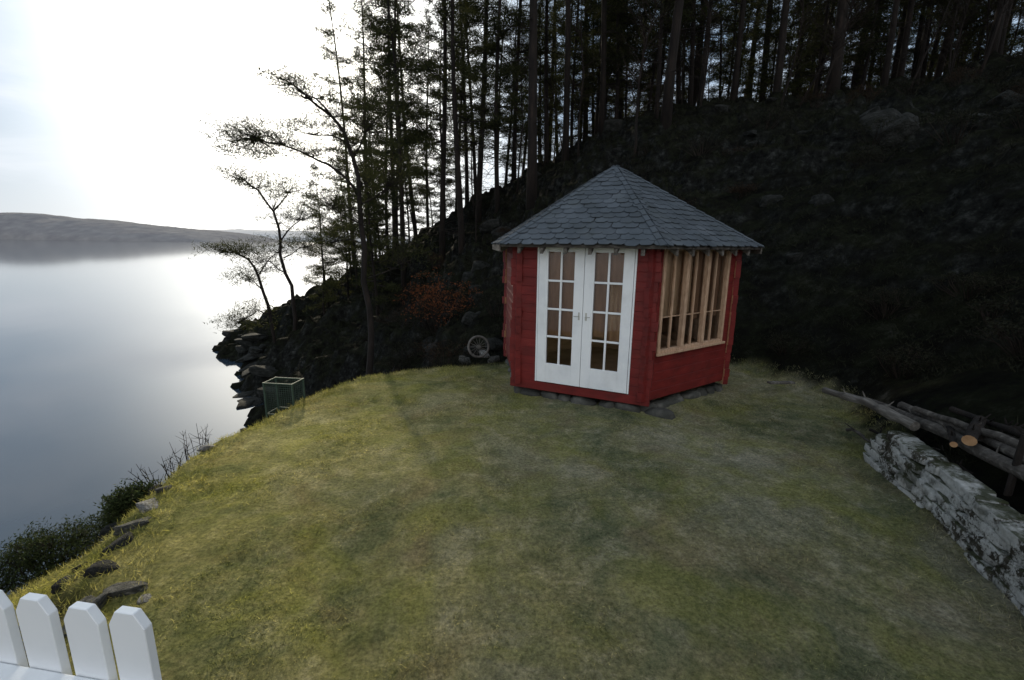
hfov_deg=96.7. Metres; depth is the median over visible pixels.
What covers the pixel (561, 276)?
door
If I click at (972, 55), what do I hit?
pine tree
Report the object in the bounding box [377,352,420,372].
shrub
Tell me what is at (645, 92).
pine tree
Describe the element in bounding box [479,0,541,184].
pine tree
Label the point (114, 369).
water
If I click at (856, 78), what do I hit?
pine tree
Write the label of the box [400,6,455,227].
pine tree
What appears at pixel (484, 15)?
pine tree
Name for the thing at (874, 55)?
pine tree
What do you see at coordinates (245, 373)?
boulder
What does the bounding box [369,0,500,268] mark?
pine tree
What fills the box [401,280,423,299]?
shrub
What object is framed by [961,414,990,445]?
log
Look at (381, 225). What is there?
pine tree
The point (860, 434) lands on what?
stick
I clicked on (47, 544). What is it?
bush
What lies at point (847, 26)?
bare tree
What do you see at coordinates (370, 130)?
pine tree
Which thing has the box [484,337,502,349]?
boulder
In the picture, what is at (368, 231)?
pine tree
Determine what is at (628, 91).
pine tree
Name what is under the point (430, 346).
boulder
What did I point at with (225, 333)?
boulder
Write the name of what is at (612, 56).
pine tree
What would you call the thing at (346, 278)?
pine tree
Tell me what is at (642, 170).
shrub
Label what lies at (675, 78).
pine tree
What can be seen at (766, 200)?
boulder
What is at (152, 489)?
boulder
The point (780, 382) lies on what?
plank
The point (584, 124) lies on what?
pine tree
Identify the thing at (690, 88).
pine tree
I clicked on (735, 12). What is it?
pine tree
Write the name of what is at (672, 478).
grass
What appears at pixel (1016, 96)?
shrub
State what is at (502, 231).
shrub
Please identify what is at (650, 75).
pine tree
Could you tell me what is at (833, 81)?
pine tree
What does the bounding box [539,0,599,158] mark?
pine tree
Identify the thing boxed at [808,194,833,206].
boulder
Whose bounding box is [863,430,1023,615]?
stone wall
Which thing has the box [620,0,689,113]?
pine tree
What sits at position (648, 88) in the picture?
pine tree
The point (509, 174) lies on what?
pine tree
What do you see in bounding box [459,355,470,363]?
boulder
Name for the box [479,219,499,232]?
boulder
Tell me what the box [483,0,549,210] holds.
pine tree
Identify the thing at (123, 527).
boulder
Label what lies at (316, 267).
pine tree
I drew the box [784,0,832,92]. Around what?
pine tree
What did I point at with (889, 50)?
pine tree
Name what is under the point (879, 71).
pine tree
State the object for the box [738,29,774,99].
pine tree
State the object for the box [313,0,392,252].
pine tree
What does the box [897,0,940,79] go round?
pine tree
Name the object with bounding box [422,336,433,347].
boulder
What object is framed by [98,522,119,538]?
boulder
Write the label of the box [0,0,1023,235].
sky
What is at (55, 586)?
boulder
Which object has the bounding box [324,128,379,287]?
pine tree
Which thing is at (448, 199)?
pine tree
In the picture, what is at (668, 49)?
bare tree
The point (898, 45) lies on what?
pine tree
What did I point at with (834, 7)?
pine tree
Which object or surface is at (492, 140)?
pine tree
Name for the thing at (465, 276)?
boulder
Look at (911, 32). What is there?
pine tree
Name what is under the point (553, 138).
pine tree
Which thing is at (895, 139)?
boulder
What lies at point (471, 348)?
boulder
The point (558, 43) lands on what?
pine tree
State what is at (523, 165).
pine tree
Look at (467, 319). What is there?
boulder
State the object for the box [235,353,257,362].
boulder
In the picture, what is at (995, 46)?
pine tree
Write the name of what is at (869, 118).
boulder
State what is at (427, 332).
shrub
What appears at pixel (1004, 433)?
stick
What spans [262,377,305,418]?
wire bin
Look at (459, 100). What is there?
pine tree
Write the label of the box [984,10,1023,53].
pine tree
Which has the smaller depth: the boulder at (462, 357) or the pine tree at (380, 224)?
the boulder at (462, 357)
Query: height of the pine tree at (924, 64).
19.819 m
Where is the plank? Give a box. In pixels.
[767,381,794,383]
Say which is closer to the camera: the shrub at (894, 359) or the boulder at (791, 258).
the shrub at (894, 359)
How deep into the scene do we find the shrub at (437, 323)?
12.43 m
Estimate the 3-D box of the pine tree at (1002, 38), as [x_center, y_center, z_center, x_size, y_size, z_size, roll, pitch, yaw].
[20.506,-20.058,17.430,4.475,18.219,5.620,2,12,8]
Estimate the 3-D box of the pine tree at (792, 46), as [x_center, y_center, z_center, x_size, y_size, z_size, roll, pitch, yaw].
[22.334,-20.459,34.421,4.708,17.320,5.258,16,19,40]
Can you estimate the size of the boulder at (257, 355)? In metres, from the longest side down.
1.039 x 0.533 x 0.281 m
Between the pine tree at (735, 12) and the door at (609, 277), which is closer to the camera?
the door at (609, 277)
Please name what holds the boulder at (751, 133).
on the ground at (650, 610)
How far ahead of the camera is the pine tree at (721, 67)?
22.60 m
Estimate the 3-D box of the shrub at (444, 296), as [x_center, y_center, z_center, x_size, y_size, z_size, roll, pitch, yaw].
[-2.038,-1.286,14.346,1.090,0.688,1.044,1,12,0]
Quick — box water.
[0,239,389,596]
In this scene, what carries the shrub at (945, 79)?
on the ground at (650, 610)
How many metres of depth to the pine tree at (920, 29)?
24.16 m
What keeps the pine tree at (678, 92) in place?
on the ground at (650, 610)
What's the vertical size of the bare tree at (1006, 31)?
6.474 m
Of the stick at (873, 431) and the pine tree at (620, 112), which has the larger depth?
the pine tree at (620, 112)
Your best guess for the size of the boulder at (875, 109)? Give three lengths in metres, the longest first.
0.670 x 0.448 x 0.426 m
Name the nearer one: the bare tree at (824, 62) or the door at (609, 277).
the door at (609, 277)
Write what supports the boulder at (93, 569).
on the ground at (650, 610)
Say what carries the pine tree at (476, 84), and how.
on the ground at (650, 610)
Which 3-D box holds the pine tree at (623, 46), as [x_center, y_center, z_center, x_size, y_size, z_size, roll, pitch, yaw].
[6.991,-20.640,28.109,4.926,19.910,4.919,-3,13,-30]
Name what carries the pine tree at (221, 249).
on the ground at (650, 610)
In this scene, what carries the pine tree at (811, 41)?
on the ground at (650, 610)
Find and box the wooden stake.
[1003,434,1023,495]
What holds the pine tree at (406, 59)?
on the ground at (650, 610)
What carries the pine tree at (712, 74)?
on the ground at (650, 610)
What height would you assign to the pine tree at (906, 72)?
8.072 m
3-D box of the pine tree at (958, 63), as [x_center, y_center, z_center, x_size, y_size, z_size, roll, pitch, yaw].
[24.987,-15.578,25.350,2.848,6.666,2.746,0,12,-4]
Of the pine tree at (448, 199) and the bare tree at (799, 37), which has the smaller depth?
the bare tree at (799, 37)
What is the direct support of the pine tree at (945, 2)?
on the ground at (650, 610)
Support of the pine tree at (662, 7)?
on the ground at (650, 610)
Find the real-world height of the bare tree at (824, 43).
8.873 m
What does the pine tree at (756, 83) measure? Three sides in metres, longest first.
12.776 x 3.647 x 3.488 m
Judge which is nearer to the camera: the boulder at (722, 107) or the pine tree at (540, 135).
the boulder at (722, 107)
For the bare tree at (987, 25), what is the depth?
18.03 m
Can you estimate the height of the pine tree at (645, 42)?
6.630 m
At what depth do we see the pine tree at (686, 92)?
28.34 m
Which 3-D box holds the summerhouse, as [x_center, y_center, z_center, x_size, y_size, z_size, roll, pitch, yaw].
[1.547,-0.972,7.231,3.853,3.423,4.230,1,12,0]
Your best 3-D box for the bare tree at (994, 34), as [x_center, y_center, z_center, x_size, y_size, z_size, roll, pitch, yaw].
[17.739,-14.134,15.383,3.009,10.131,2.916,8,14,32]
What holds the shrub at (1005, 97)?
on the ground at (650, 610)
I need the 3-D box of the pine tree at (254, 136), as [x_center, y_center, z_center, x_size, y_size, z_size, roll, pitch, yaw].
[-3.936,-2.094,9.832,5.376,7.524,2.544,1,12,0]
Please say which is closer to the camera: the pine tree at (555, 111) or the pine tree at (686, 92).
the pine tree at (555, 111)
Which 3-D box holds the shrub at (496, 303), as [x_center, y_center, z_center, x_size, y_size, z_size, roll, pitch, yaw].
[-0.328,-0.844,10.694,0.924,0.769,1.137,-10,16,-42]
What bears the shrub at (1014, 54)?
on the ground at (650, 610)
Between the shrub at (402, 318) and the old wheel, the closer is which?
the old wheel
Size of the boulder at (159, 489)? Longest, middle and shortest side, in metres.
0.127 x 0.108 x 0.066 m
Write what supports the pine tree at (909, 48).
on the ground at (650, 610)
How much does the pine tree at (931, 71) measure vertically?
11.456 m
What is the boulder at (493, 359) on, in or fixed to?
on the ground at (650, 610)
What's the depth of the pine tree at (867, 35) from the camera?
29.77 m
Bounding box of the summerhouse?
[491,165,764,419]
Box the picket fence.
[0,590,161,679]
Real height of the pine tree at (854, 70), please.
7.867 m
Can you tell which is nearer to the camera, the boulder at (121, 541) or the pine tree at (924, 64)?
the boulder at (121, 541)
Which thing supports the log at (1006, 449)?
on the log at (991, 457)
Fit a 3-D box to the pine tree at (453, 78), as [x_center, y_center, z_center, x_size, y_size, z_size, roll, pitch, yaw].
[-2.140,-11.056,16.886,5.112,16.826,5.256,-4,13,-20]
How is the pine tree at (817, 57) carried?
on the ground at (650, 610)
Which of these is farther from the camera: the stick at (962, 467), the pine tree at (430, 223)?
the pine tree at (430, 223)
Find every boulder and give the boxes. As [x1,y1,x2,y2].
[51,575,71,593]
[62,592,108,637]
[71,562,87,573]
[83,560,119,577]
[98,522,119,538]
[100,531,133,556]
[102,581,148,598]
[113,516,151,535]
[135,498,158,513]
[136,594,151,604]
[148,484,161,495]
[155,485,171,493]
[196,445,214,451]
[222,330,232,336]
[232,390,253,397]
[234,338,253,346]
[235,345,247,353]
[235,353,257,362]
[236,399,255,408]
[237,397,262,405]
[239,360,256,372]
[241,333,267,341]
[242,320,256,326]
[242,368,250,378]
[248,346,263,353]
[249,365,277,376]
[251,353,265,357]
[257,386,275,397]
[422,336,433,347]
[424,343,436,353]
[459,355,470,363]
[461,272,471,280]
[461,311,476,324]
[463,346,480,358]
[471,261,491,272]
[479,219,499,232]
[479,350,489,357]
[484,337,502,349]
[488,356,499,362]
[491,226,511,239]
[603,119,623,131]
[715,104,728,111]
[743,130,756,136]
[759,194,782,206]
[765,97,776,102]
[786,252,803,263]
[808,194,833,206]
[858,108,900,127]
[859,106,880,117]
[869,114,910,141]
[874,112,919,146]
[987,90,1023,107]
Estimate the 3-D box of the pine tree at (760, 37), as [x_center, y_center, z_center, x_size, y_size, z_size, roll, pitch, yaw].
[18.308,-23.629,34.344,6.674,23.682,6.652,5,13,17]
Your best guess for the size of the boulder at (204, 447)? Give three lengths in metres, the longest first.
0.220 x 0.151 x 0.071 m
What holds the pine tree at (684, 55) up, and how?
on the ground at (650, 610)
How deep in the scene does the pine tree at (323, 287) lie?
22.01 m
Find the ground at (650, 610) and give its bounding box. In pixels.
[8,50,1023,679]
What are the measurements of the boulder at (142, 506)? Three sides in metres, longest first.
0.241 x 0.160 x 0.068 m
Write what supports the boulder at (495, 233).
on the ground at (650, 610)
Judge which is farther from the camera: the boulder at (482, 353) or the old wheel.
the boulder at (482, 353)
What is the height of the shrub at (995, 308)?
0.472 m
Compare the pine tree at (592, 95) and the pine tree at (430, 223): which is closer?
the pine tree at (592, 95)
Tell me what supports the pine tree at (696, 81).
on the ground at (650, 610)
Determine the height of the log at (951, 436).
0.121 m
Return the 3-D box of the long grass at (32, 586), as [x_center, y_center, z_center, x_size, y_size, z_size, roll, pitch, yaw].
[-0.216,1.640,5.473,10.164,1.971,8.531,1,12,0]
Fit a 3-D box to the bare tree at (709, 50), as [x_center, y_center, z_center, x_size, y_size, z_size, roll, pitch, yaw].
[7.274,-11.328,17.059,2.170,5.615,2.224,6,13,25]
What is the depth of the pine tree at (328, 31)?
28.47 m
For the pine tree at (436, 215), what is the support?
on the ground at (650, 610)
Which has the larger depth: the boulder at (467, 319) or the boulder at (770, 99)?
the boulder at (770, 99)
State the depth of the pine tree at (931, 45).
32.52 m
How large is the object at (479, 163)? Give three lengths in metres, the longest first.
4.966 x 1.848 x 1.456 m
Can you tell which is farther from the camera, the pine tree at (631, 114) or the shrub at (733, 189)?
the pine tree at (631, 114)
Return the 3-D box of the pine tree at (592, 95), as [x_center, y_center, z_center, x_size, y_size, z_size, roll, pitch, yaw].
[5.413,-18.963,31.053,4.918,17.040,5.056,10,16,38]
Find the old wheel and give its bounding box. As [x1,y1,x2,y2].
[467,335,489,357]
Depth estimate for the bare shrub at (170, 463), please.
4.48 m
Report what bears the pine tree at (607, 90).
on the ground at (650, 610)
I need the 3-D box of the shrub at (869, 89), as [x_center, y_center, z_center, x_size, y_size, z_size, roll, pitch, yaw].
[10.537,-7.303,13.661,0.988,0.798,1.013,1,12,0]
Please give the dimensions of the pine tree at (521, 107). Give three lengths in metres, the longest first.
8.330 x 2.694 x 2.418 m
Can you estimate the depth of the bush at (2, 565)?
3.89 m
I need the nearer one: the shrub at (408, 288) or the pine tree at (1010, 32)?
the shrub at (408, 288)
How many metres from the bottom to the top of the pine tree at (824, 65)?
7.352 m
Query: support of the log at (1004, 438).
on the log at (1006, 449)
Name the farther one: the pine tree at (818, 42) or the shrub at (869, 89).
the pine tree at (818, 42)
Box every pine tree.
[186,53,447,375]
[186,158,346,330]
[188,233,315,343]
[293,159,347,306]
[299,212,345,314]
[308,0,371,257]
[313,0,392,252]
[318,198,359,296]
[323,144,358,277]
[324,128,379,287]
[327,146,406,314]
[331,0,437,258]
[338,168,398,296]
[343,0,442,268]
[343,0,452,286]
[348,50,391,238]
[354,1,430,260]
[358,0,441,235]
[361,140,396,260]
[366,181,391,256]
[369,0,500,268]
[376,3,424,238]
[388,120,434,244]
[389,0,524,253]
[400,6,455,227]
[409,0,472,217]
[411,145,449,237]
[423,0,504,194]
[425,148,454,218]
[426,1,493,211]
[427,0,489,204]
[431,25,484,217]
[442,0,526,222]
[455,0,549,212]
[469,0,526,187]
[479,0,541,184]
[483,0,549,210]
[486,0,565,184]
[498,49,527,173]
[499,78,527,187]
[500,0,564,175]
[503,12,557,193]
[506,0,597,160]
[506,13,559,160]
[511,6,563,164]
[513,0,596,165]
[518,10,563,162]
[537,0,577,158]
[538,0,628,137]
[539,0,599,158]
[539,83,574,163]
[542,0,610,147]
[552,0,601,162]
[552,0,612,142]
[555,1,620,140]
[555,90,582,150]
[556,0,645,140]
[560,2,628,136]
[570,0,645,135]
[571,0,659,118]
[573,66,596,144]
[582,0,642,121]
[582,0,654,118]
[588,89,633,130]
[590,0,641,121]
[591,7,659,118]
[596,8,651,117]
[605,0,650,116]
[606,0,668,116]
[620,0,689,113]
[620,0,704,119]
[623,0,726,129]
[627,12,687,115]
[629,0,686,110]
[636,0,699,99]
[639,53,662,115]
[640,0,713,112]
[648,0,708,99]
[657,0,735,104]
[660,0,725,108]
[667,0,706,105]
[667,0,730,99]
[667,0,745,104]
[681,64,697,100]
[685,1,752,100]
[695,0,747,105]
[702,0,780,97]
[703,0,762,99]
[703,36,722,100]
[706,9,757,100]
[707,0,771,99]
[713,0,773,100]
[714,0,782,98]
[716,1,787,97]
[718,1,792,96]
[731,1,796,96]
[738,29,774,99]
[739,0,786,98]
[739,0,805,92]
[739,0,810,95]
[747,0,791,101]
[751,7,817,100]
[768,0,819,95]
[774,7,852,89]
[779,7,848,94]
[782,0,858,98]
[783,0,825,96]
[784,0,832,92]
[784,32,823,93]
[787,2,831,95]
[789,0,854,94]
[790,0,872,75]
[794,0,878,94]
[796,1,836,90]
[801,2,844,97]
[802,52,826,95]
[821,18,864,86]
[822,33,853,95]
[823,0,918,92]
[831,0,917,89]
[832,2,889,90]
[835,8,889,86]
[840,0,896,87]
[848,1,881,88]
[848,2,912,89]
[853,3,920,86]
[854,0,935,86]
[862,0,945,77]
[865,0,920,85]
[867,0,924,81]
[867,34,894,85]
[873,0,936,83]
[880,0,942,84]
[882,0,953,79]
[886,0,974,84]
[893,11,955,75]
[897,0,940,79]
[906,0,951,79]
[911,1,971,80]
[912,7,966,82]
[917,0,1016,71]
[926,0,986,72]
[927,0,985,70]
[927,1,983,67]
[932,0,1020,61]
[933,0,1021,63]
[942,0,1023,74]
[960,0,1020,54]
[964,0,1023,63]
[968,0,1023,55]
[970,0,1023,58]
[975,0,1023,55]
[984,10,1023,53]
[1013,26,1023,39]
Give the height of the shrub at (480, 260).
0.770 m
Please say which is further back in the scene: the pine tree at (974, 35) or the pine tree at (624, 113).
the pine tree at (624, 113)
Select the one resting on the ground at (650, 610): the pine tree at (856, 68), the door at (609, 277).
the pine tree at (856, 68)
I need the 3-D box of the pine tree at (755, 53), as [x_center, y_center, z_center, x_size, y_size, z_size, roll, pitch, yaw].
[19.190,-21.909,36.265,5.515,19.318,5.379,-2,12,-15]
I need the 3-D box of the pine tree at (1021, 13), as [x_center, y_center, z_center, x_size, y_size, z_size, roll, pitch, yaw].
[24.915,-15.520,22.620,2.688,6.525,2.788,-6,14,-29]
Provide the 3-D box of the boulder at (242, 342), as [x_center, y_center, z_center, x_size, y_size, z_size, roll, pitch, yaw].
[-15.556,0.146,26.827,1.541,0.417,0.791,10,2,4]
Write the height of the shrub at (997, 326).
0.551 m
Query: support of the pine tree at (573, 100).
on the ground at (650, 610)
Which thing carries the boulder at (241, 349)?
on the ground at (650, 610)
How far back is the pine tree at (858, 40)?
30.69 m
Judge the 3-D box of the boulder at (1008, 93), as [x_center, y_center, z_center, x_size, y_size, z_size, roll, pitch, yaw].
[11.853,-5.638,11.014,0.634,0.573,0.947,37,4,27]
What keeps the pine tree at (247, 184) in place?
on the ground at (650, 610)
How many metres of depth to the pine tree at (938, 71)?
23.12 m
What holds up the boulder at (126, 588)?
on the ground at (650, 610)
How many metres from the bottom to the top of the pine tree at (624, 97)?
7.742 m
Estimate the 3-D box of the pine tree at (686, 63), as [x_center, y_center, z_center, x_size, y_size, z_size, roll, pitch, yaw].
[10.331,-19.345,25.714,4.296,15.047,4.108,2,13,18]
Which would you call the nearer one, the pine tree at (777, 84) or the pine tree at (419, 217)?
the pine tree at (777, 84)
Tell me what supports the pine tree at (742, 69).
on the ground at (650, 610)
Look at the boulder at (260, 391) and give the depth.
18.75 m
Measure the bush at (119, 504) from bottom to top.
0.478 m
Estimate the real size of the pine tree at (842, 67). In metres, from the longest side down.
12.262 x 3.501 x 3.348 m
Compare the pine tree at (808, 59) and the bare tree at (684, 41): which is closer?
the bare tree at (684, 41)
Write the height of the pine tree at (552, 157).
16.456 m
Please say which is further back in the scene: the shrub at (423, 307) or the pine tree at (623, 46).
the pine tree at (623, 46)
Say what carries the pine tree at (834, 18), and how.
on the ground at (650, 610)
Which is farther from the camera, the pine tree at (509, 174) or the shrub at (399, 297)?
the pine tree at (509, 174)
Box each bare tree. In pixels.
[345,124,390,255]
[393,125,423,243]
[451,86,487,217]
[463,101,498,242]
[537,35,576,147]
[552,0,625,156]
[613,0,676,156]
[652,4,690,98]
[670,2,702,104]
[681,0,735,106]
[770,0,830,105]
[799,0,876,106]
[800,1,850,94]
[809,0,875,98]
[870,13,900,82]
[909,0,965,90]
[929,0,987,76]
[933,0,981,72]
[962,0,1022,53]
[963,0,1022,50]
[978,0,1022,75]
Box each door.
[537,247,585,386]
[580,248,635,393]
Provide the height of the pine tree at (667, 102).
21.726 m
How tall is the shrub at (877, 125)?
0.692 m
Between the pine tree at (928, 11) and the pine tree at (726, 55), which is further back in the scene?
the pine tree at (726, 55)
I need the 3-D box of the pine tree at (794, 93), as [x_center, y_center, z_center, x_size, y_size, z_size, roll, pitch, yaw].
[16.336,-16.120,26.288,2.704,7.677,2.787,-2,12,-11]
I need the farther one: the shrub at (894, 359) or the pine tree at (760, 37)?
the pine tree at (760, 37)
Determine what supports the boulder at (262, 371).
on the ground at (650, 610)
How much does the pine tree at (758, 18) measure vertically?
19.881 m
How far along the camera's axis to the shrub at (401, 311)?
16.25 m
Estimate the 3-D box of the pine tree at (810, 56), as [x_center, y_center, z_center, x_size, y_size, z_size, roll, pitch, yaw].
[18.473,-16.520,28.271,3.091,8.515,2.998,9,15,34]
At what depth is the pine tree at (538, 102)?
24.18 m
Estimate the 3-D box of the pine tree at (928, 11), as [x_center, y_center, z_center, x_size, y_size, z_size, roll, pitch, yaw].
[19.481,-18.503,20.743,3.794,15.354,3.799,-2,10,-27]
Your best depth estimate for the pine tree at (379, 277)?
20.14 m
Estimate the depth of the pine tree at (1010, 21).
30.20 m
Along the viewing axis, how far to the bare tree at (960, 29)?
14.84 m
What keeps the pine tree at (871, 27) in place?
on the ground at (650, 610)
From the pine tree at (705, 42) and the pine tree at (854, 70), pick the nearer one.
the pine tree at (705, 42)
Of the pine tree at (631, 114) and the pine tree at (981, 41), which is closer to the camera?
the pine tree at (981, 41)
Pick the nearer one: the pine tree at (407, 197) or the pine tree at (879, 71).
the pine tree at (407, 197)
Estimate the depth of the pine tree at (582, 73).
30.29 m
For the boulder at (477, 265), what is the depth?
15.36 m
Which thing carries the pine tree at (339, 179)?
on the ground at (650, 610)
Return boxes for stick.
[845,423,870,442]
[868,426,882,433]
[934,449,972,473]
[984,423,1017,438]
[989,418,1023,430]
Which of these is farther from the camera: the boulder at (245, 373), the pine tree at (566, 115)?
the boulder at (245, 373)
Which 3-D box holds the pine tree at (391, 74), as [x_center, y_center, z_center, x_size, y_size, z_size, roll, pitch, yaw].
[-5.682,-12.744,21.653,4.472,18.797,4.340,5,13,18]
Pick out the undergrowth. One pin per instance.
(922, 378)
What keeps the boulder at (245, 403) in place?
on the ground at (650, 610)
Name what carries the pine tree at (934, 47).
on the ground at (650, 610)
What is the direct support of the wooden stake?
on the ground at (650, 610)
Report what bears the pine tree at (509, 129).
on the ground at (650, 610)
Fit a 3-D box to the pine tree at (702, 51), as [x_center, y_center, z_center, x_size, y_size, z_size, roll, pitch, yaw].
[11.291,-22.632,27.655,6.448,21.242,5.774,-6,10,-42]
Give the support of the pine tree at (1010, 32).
on the ground at (650, 610)
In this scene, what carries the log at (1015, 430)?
on the log at (1004, 438)
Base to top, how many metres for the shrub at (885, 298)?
0.607 m
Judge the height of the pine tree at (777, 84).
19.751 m
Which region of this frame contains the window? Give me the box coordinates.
[656,249,731,356]
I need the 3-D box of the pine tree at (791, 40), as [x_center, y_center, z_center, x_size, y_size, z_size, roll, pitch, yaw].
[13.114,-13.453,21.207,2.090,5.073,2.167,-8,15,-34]
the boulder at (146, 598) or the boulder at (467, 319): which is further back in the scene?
the boulder at (467, 319)
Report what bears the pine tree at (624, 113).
on the ground at (650, 610)
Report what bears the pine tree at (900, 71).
on the ground at (650, 610)
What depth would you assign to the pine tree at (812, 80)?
30.30 m
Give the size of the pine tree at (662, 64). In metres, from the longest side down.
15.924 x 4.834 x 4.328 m
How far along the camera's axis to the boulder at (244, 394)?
20.84 m
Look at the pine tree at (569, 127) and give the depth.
30.06 m
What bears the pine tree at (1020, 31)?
on the ground at (650, 610)
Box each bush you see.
[0,510,108,593]
[0,540,34,592]
[80,498,122,544]
[95,478,161,521]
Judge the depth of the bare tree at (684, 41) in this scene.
18.98 m
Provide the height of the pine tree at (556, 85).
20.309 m
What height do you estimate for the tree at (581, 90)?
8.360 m
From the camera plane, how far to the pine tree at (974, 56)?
26.68 m
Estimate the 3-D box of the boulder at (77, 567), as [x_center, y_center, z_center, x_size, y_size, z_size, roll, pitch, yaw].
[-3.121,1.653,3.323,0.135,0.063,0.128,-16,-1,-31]
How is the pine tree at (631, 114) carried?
on the ground at (650, 610)
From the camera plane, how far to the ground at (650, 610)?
4.07 m
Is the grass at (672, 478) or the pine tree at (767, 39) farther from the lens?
the pine tree at (767, 39)
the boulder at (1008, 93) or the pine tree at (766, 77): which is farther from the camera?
the pine tree at (766, 77)
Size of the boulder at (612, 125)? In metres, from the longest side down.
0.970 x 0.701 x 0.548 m
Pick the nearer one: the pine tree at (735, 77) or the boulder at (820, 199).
the boulder at (820, 199)
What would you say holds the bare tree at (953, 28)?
on the ground at (650, 610)
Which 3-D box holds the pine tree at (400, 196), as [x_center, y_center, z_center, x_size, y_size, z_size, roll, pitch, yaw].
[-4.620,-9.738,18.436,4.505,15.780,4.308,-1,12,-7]
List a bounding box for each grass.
[6,354,1023,674]
[70,364,1023,679]
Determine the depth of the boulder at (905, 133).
11.01 m
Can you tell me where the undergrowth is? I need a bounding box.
[246,54,1023,465]
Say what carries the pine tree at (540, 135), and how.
on the ground at (650, 610)
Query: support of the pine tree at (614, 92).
on the ground at (650, 610)
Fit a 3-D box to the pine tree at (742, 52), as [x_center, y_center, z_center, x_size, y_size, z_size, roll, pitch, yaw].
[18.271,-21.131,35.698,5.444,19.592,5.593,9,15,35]
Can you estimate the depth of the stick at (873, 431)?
4.95 m
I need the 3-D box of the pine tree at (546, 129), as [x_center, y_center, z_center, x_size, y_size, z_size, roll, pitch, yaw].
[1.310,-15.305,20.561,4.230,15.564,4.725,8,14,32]
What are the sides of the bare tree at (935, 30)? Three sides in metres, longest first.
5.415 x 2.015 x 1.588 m
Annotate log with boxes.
[822,387,919,430]
[872,399,1023,480]
[897,402,1023,463]
[912,406,1018,447]
[946,425,957,446]
[948,406,1023,437]
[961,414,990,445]
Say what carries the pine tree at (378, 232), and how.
on the ground at (650, 610)
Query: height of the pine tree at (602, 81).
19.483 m
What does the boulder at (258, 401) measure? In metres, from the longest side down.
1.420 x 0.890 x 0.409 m
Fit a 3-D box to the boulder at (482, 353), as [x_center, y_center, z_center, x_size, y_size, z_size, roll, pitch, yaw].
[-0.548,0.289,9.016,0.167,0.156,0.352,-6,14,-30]
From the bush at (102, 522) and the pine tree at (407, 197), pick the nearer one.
the bush at (102, 522)
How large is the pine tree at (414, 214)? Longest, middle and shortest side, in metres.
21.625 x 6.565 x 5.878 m
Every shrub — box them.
[121,451,182,485]
[168,424,211,473]
[377,310,426,327]
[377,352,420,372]
[381,290,417,302]
[392,305,416,317]
[393,266,481,335]
[397,281,425,297]
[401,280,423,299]
[402,327,433,352]
[411,298,439,316]
[411,339,482,365]
[433,289,455,306]
[465,256,492,264]
[476,287,503,318]
[493,227,511,235]
[631,163,655,180]
[720,182,762,199]
[840,116,913,145]
[847,83,885,101]
[853,283,927,319]
[867,342,950,379]
[936,66,972,87]
[958,293,1023,324]
[958,313,1023,360]
[986,91,1023,108]
[997,43,1023,61]
[1004,88,1023,103]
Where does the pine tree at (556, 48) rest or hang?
on the ground at (650, 610)
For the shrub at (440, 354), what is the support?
on the ground at (650, 610)
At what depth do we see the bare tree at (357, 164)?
24.69 m
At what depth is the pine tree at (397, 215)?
28.28 m
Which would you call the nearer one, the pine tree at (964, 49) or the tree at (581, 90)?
the tree at (581, 90)
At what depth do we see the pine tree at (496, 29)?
18.23 m
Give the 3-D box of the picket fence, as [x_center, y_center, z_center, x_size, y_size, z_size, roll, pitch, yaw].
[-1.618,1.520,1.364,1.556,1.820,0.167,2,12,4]
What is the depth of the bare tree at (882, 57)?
23.11 m
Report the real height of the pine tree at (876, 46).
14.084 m
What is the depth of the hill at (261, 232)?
2364.07 m
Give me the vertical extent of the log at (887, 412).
0.222 m
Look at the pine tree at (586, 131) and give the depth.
28.12 m
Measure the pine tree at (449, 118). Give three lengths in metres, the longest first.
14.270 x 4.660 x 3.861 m
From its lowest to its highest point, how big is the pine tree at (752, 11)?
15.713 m
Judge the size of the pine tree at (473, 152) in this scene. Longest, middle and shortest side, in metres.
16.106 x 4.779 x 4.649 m
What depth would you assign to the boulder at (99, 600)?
2.66 m
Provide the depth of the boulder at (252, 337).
25.91 m
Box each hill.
[0,212,288,241]
[199,229,411,241]
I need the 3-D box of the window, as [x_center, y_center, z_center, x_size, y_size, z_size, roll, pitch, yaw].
[2.392,-0.537,5.991,1.496,1.332,0.146,-8,15,-34]
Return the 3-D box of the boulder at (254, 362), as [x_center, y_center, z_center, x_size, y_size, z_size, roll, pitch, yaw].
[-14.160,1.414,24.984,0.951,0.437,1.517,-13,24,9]
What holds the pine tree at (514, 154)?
on the ground at (650, 610)
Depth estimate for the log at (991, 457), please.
3.61 m
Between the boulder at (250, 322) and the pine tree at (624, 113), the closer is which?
the boulder at (250, 322)
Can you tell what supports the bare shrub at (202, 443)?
on the ground at (650, 610)
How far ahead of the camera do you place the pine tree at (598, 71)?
23.12 m

